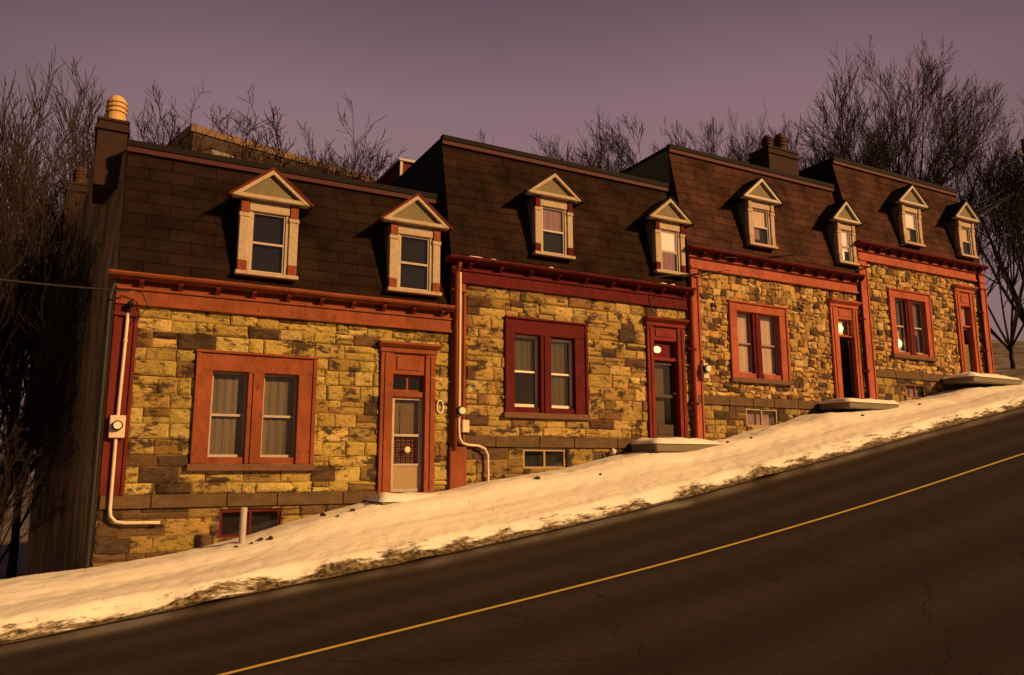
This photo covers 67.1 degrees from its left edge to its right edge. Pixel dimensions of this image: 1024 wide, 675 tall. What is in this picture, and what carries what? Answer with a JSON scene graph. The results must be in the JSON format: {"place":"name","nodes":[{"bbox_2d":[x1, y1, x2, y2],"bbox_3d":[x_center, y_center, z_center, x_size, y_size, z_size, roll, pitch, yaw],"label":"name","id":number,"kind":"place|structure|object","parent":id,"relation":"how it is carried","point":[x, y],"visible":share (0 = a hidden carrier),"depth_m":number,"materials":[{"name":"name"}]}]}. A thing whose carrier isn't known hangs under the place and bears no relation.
{"place":"outdoors","nodes":[
{"label":"outdoors","id":0,"kind":"place"},
{"bbox_2d":[0,407,1023,674],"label":"road","id":1,"kind":"structure","parent":0,"point":[926,579],"depth_m":10.04,"materials":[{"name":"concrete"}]},
{"bbox_2d":[218,453,1023,674],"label":"road marking","id":2,"kind":"object","parent":1,"relation":"on","point":[266,663],"visible":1,"depth_m":10.67,"materials":[{"name":"yellow paint"}]},
{"bbox_2d":[0,380,1023,644],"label":"snowy pavement","id":3,"kind":"structure","parent":0,"point":[360,538],"depth_m":16.14,"materials":[{"name":"white snow"}]},
{"bbox_2d":[238,507,247,543],"bbox_3d":[-5.319,3.852,15.230,0.144,0.990,0.144,5,-11,-28],"label":"marker post","id":4,"kind":"object","parent":3,"relation":"on","point":[242,525],"visible":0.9,"depth_m":15.21,"materials":[{"name":"paint"}]},
{"bbox_2d":[366,492,435,505],"bbox_3d":[-2.186,3.759,17.332,1.950,0.584,1.005,5,-11,-28],"label":"doorstep","id":5,"kind":"object","parent":3,"relation":"on","point":[384,498],"visible":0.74,"depth_m":16.82,"materials":[{"name":"concrete"}]},
{"bbox_2d":[631,437,719,451],"bbox_3d":[4.516,2.935,21.101,2.350,0.402,1.115,5,-11,-28],"label":"doorstep","id":6,"kind":"object","parent":3,"relation":"on","point":[676,444],"visible":0.98,"depth_m":20.57,"materials":[{"name":"concrete"}]},
{"bbox_2d":[819,398,900,410],"bbox_3d":[11.232,2.151,24.892,2.500,0.390,1.165,5,-11,-28],"label":"doorstep","id":7,"kind":"object","parent":3,"relation":"on","point":[848,404],"visible":0.98,"depth_m":24.39,"materials":[{"name":"concrete"}]},
{"bbox_2d":[943,372,1021,386],"bbox_3d":[17.297,1.544,28.327,3.100,0.390,1.165,5,-11,-28],"label":"doorstep","id":8,"kind":"object","parent":3,"relation":"on","point":[973,379],"visible":0.99,"depth_m":27.81,"materials":[{"name":"concrete"}]},
{"bbox_2d":[0,340,1023,602],"bbox_3d":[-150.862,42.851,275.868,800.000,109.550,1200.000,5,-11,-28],"label":"ground","id":9,"kind":"structure","parent":0,"point":[1000,358],"depth_m":46.42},
{"bbox_2d":[0,162,47,451],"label":"bare tree","id":10,"kind":"object","parent":9,"relation":"on","point":[20,285],"depth_m":25.83,"materials":[{"name":"brown plant"}]},
{"bbox_2d":[0,305,63,563],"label":"bare tree","id":11,"kind":"object","parent":9,"relation":"on","point":[41,459],"visible":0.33,"depth_m":18.41,"materials":[{"name":"brown plant"}]},
{"bbox_2d":[0,317,65,512],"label":"bare tree","id":12,"kind":"object","parent":9,"relation":"on","point":[27,429],"visible":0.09,"depth_m":20.10,"materials":[{"name":"brown plant"}]},
{"bbox_2d":[0,139,70,423],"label":"bare tree","id":13,"kind":"object","parent":9,"relation":"on","point":[55,216],"visible":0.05,"depth_m":23.81,"materials":[{"name":"brown plant"}]},
{"bbox_2d":[0,149,74,520],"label":"bare tree","id":14,"kind":"object","parent":9,"relation":"on","point":[32,206],"visible":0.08,"depth_m":21.10,"materials":[{"name":"brown plant"}]},
{"bbox_2d":[0,384,80,558],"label":"bare tree","id":15,"kind":"object","parent":9,"relation":"on","point":[15,482],"visible":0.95,"depth_m":16.65,"materials":[{"name":"brown plant"}]},
{"bbox_2d":[0,183,87,504],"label":"bare tree","id":16,"kind":"object","parent":9,"relation":"on","point":[59,328],"visible":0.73,"depth_m":17.67,"materials":[{"name":"brown plant"}]},
{"bbox_2d":[0,137,92,451],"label":"bare tree","id":17,"kind":"object","parent":9,"relation":"on","point":[47,222],"depth_m":28.47,"materials":[{"name":"brown plant"}]},
{"bbox_2d":[0,218,100,476],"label":"bare tree","id":18,"kind":"object","parent":9,"relation":"on","point":[35,333],"visible":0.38,"depth_m":18.12,"materials":[{"name":"brown plant"}]},
{"bbox_2d":[0,47,156,496],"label":"bare tree","id":19,"kind":"object","parent":9,"relation":"on","point":[14,187],"visible":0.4,"depth_m":21.69,"materials":[{"name":"brown plant"}]},
{"bbox_2d":[0,70,204,578],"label":"bare tree","id":20,"kind":"object","parent":9,"relation":"on","point":[11,571],"visible":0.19,"depth_m":24.62,"materials":[{"name":"brown plant"}]},
{"bbox_2d":[50,78,244,209],"bbox_3d":[-12.482,-2.729,29.095,8.649,11.736,9.451,-5,-11,28],"label":"bare tree","id":21,"kind":"object","parent":9,"relation":"on","point":[198,150],"visible":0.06,"depth_m":26.93,"materials":[{"name":"brown plant"}]},
{"bbox_2d":[36,80,395,213],"bbox_3d":[-10.912,-2.710,31.043,17.062,13.329,14.427,-9,-13,42],"label":"bare tree","id":22,"kind":"object","parent":9,"relation":"on","point":[171,139],"visible":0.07,"depth_m":27.58,"materials":[{"name":"brown plant"}]},
{"bbox_2d":[24,95,454,575],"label":"terraced house","id":23,"kind":"structure","parent":9,"relation":"on","point":[287,358],"depth_m":17.09,"materials":[{"name":"stone"},{"name":"orange paint"},{"name":"dark shingle"}]},
{"bbox_2d":[108,288,159,524],"bbox_3d":[-7.413,1.348,15.394,1.041,4.672,0.260,5,-11,-28],"label":"electricity meter","id":24,"kind":"object","parent":23,"relation":"attached to","point":[117,421],"visible":1,"depth_m":15.15,"materials":[{"name":"white metal"}]},
{"bbox_2d":[0,279,129,291],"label":"overhead wire","id":25,"kind":"object","parent":24,"relation":"attached to","point":[27,282],"visible":1,"depth_m":14.25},
{"bbox_2d":[218,508,280,537],"bbox_3d":[-5.575,3.923,16.369,1.250,0.570,0.200,5,-11,-28],"label":"basement window","id":26,"kind":"structure","parent":23,"relation":"in","point":[257,519],"depth_m":16.36,"materials":[{"name":"red paint"}]},
{"bbox_2d":[186,349,318,470],"bbox_3d":[-5.557,1.603,16.667,2.620,2.526,0.356,5,-11,-28],"label":"window","id":27,"kind":"structure","parent":23,"relation":"in","point":[252,411],"depth_m":16.63,"materials":[{"name":"orange paint"}]},
{"bbox_2d":[376,340,440,493],"bbox_3d":[-2.488,1.902,18.240,1.518,3.608,0.452,5,-11,-28],"label":"doorway","id":28,"kind":"structure","parent":23,"relation":"in","point":[406,418],"depth_m":18.27,"materials":[{"name":"orange paint"}]},
{"bbox_2d":[436,400,443,413],"bbox_3d":[-1.740,1.670,18.651,0.197,0.335,0.036,5,-11,-28],"label":"wall ring","id":29,"kind":"object","parent":23,"relation":"attached to","point":[437,406],"depth_m":18.64,"materials":[{"name":"white plastic"}]},
{"bbox_2d":[134,84,407,182],"bbox_3d":[-8.597,-2.822,30.243,12.328,13.384,13.472,6,-11,-31],"label":"bare tree","id":30,"kind":"object","parent":9,"relation":"on","point":[253,128],"visible":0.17,"depth_m":27.68,"materials":[{"name":"brown plant"}]},
{"bbox_2d":[166,124,375,181],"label":"apartment block","id":31,"kind":"structure","parent":9,"relation":"on","point":[209,139],"depth_m":37.47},
{"bbox_2d":[211,150,233,157],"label":"window","id":32,"kind":"structure","parent":31,"relation":"in","point":[215,152],"depth_m":37.14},
{"bbox_2d":[241,120,390,180],"bbox_3d":[-7.937,-2.143,31.289,9.154,12.176,10.858,-4,-10,23],"label":"bare tree","id":33,"kind":"object","parent":9,"relation":"on","point":[328,167],"visible":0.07,"depth_m":28.54,"materials":[{"name":"brown plant"}]},
{"bbox_2d":[345,159,374,180],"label":"bare tree","id":34,"kind":"object","parent":9,"relation":"on","point":[360,168],"visible":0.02,"depth_m":31.36,"materials":[{"name":"brown plant"}]},
{"bbox_2d":[374,134,698,489],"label":"terraced house","id":35,"kind":"structure","parent":9,"relation":"on","point":[574,351],"depth_m":20.94,"materials":[{"name":"stone"},{"name":"deep red paint"},{"name":"brown shingle"}]},
{"bbox_2d":[456,272,489,480],"bbox_3d":[-0.930,1.050,19.008,0.959,5.400,0.265,5,-11,-28],"label":"electricity meter","id":36,"kind":"object","parent":35,"relation":"attached to","point":[460,410],"visible":0.96,"depth_m":18.86,"materials":[{"name":"grey metal"}]},
{"bbox_2d":[523,449,565,468],"bbox_3d":[0.790,3.141,19.997,1.290,0.500,0.200,5,-11,-28],"label":"basement window","id":37,"kind":"structure","parent":35,"relation":"in","point":[533,458],"depth_m":20.04,"materials":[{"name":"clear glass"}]},
{"bbox_2d":[502,315,590,420],"bbox_3d":[0.879,0.840,20.328,2.620,2.628,0.349,5,-11,-28],"label":"window","id":38,"kind":"structure","parent":35,"relation":"in","point":[529,347],"depth_m":20.35,"materials":[{"name":"red paint"}]},
{"bbox_2d":[592,452,616,459],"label":"basement window","id":39,"kind":"structure","parent":35,"relation":"in","point":[596,455],"depth_m":20.88,"materials":[{"name":"glass"}]},
{"bbox_2d":[643,316,688,437],"bbox_3d":[4.408,1.209,22.178,1.521,3.575,0.513,5,-11,-28],"label":"doorway","id":40,"kind":"structure","parent":35,"relation":"in","point":[664,337],"depth_m":22.24,"materials":[{"name":"red paint"}]},
{"bbox_2d":[476,127,631,172],"bbox_3d":[1.353,-3.801,37.959,11.644,12.713,13.770,4,-11,-24],"label":"bare tree","id":41,"kind":"object","parent":9,"relation":"on","point":[550,154],"visible":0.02,"depth_m":33.68,"materials":[{"name":"brown plant"}]},
{"bbox_2d":[547,123,626,171],"bbox_3d":[3.680,-3.698,36.915,9.111,12.073,7.680,6,-11,-32],"label":"bare tree","id":42,"kind":"object","parent":9,"relation":"on","point":[596,158],"visible":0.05,"depth_m":34.83,"materials":[{"name":"brown plant"}]},
{"bbox_2d":[528,104,698,171],"bbox_3d":[5.348,-4.070,37.370,10.697,12.994,9.018,0,-10,-3],"label":"bare tree","id":43,"kind":"object","parent":9,"relation":"on","point":[608,148],"visible":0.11,"depth_m":35.72,"materials":[{"name":"brown plant"}]},
{"bbox_2d":[588,114,756,172],"bbox_3d":[9.496,-4.260,40.669,12.396,13.534,14.659,-1,-10,7],"label":"bare tree","id":44,"kind":"object","parent":9,"relation":"on","point":[616,146],"visible":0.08,"depth_m":38.16,"materials":[{"name":"brown plant"}]},
{"bbox_2d":[603,144,745,169],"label":"bare tree","id":45,"kind":"object","parent":9,"relation":"on","point":[729,156],"depth_m":37.39,"materials":[{"name":"brown plant"}]},
{"bbox_2d":[659,104,813,170],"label":"bare tree","id":46,"kind":"object","parent":9,"relation":"on","point":[713,148],"visible":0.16,"depth_m":41.94,"materials":[{"name":"brown plant"}]},
{"bbox_2d":[620,133,877,440],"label":"terraced house","id":47,"kind":"structure","parent":9,"relation":"on","point":[778,339],"depth_m":24.89,"materials":[{"name":"stone"}]},
{"bbox_2d":[701,360,710,379],"bbox_3d":[5.687,0.945,22.656,0.237,0.600,0.260,5,-11,-28],"label":"electricity meter","id":48,"kind":"object","parent":47,"relation":"attached to","point":[705,369],"visible":1,"depth_m":22.62,"materials":[{"name":"black metal"}]},
{"bbox_2d":[726,299,792,385],"bbox_3d":[7.698,0.196,24.180,2.592,2.539,0.347,5,-11,-28],"label":"window","id":49,"kind":"structure","parent":47,"relation":"in","point":[761,320],"depth_m":24.21,"materials":[{"name":"orange paint"}]},
{"bbox_2d":[746,408,777,426],"bbox_3d":[7.656,2.487,23.878,1.350,0.560,0.200,5,-11,-28],"label":"basement window","id":50,"kind":"structure","parent":47,"relation":"in","point":[756,417],"depth_m":23.93,"materials":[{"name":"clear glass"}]},
{"bbox_2d":[826,298,863,398],"bbox_3d":[11.034,0.564,26.385,1.494,3.584,1.298,5,-11,-28],"label":"doorway","id":51,"kind":"structure","parent":47,"relation":"in","point":[842,310],"depth_m":26.14,"materials":[{"name":"orange paint"}]},
{"bbox_2d":[719,111,881,170],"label":"bare tree","id":52,"kind":"object","parent":9,"relation":"on","point":[791,147],"visible":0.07,"depth_m":48.80,"materials":[{"name":"brown plant"}]},
{"bbox_2d":[784,125,836,161],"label":"bare tree","id":53,"kind":"object","parent":9,"relation":"on","point":[789,140],"depth_m":45.18,"materials":[{"name":"brown plant"}]},
{"bbox_2d":[800,143,902,170],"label":"bare tree","id":54,"kind":"object","parent":9,"relation":"on","point":[841,157],"depth_m":57.75,"materials":[{"name":"brown plant"}]},
{"bbox_2d":[799,156,994,401],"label":"terraced house","id":55,"kind":"structure","parent":9,"relation":"on","point":[929,315],"depth_m":28.68,"materials":[{"name":"stone"}]},
{"bbox_2d":[886,287,937,361],"bbox_3d":[14.371,-0.424,28.044,2.481,2.527,0.510,5,-11,-28],"label":"window","id":56,"kind":"structure","parent":55,"relation":"in","point":[907,326],"depth_m":28.01,"materials":[{"name":"orange paint"}]},
{"bbox_2d":[905,383,925,397],"bbox_3d":[14.350,1.927,27.650,1.160,0.500,0.200,5,-11,-28],"label":"basement window","id":57,"kind":"structure","parent":55,"relation":"in","point":[912,390],"depth_m":27.71,"materials":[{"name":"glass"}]},
{"bbox_2d":[951,284,981,373],"bbox_3d":[17.395,-0.191,29.498,1.342,3.663,0.425,5,-11,-28],"label":"doorway","id":58,"kind":"structure","parent":55,"relation":"in","point":[963,295],"depth_m":29.54,"materials":[{"name":"red paint"}]},
{"bbox_2d":[789,32,1006,186],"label":"bare tree","id":59,"kind":"object","parent":9,"relation":"on","point":[841,142],"visible":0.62,"depth_m":44.85,"materials":[{"name":"brown plant"}]},
{"bbox_2d":[802,40,1023,252],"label":"bare tree","id":60,"kind":"object","parent":9,"relation":"on","point":[971,146],"visible":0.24,"depth_m":48.34,"materials":[{"name":"brown plant"}]},
{"bbox_2d":[900,143,1023,297],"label":"bare tree","id":61,"kind":"object","parent":9,"relation":"on","point":[1016,186],"visible":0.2,"depth_m":36.92,"materials":[{"name":"brown plant"}]},
{"bbox_2d":[901,130,1023,322],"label":"bare tree","id":62,"kind":"object","parent":9,"relation":"on","point":[1005,275],"visible":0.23,"depth_m":47.88,"materials":[{"name":"brown plant"}]},
{"bbox_2d":[959,136,1023,368],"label":"bare tree","id":63,"kind":"object","parent":9,"relation":"on","point":[1011,342],"visible":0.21,"depth_m":37.88,"materials":[{"name":"brown plant"}]},
{"bbox_2d":[1015,139,1023,175],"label":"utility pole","id":64,"kind":"object","parent":9,"relation":"on","point":[1022,147],"visible":0.91,"depth_m":37.41,"materials":[{"name":"wood"}]},
{"bbox_2d":[654,179,1021,276],"bbox_3d":[14.534,-4.814,29.621,25.109,8.585,0.038,6,-11,-33],"label":"overhead wire","id":65,"kind":"object","parent":64,"relation":"attached to","point":[729,270],"visible":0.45,"depth_m":23.28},
{"bbox_2d":[724,187,1021,257],"bbox_3d":[15.750,-4.972,30.351,22.315,7.235,0.038,6,-12,-33],"label":"overhead wire","id":66,"kind":"object","parent":64,"relation":"attached to","point":[812,252],"visible":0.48,"depth_m":25.53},
{"bbox_2d":[851,184,1023,271],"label":"overhead wire","id":67,"kind":"object","parent":64,"relation":"attached to","point":[978,215],"visible":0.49,"depth_m":33.59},
{"bbox_2d":[885,186,1023,248],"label":"overhead wire","id":68,"kind":"object","parent":64,"relation":"attached to","point":[978,216],"visible":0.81,"depth_m":32.93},
{"bbox_2d":[0,0,1023,474],"label":"sky","id":69,"kind":"structure","parent":0,"point":[512,70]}
]}

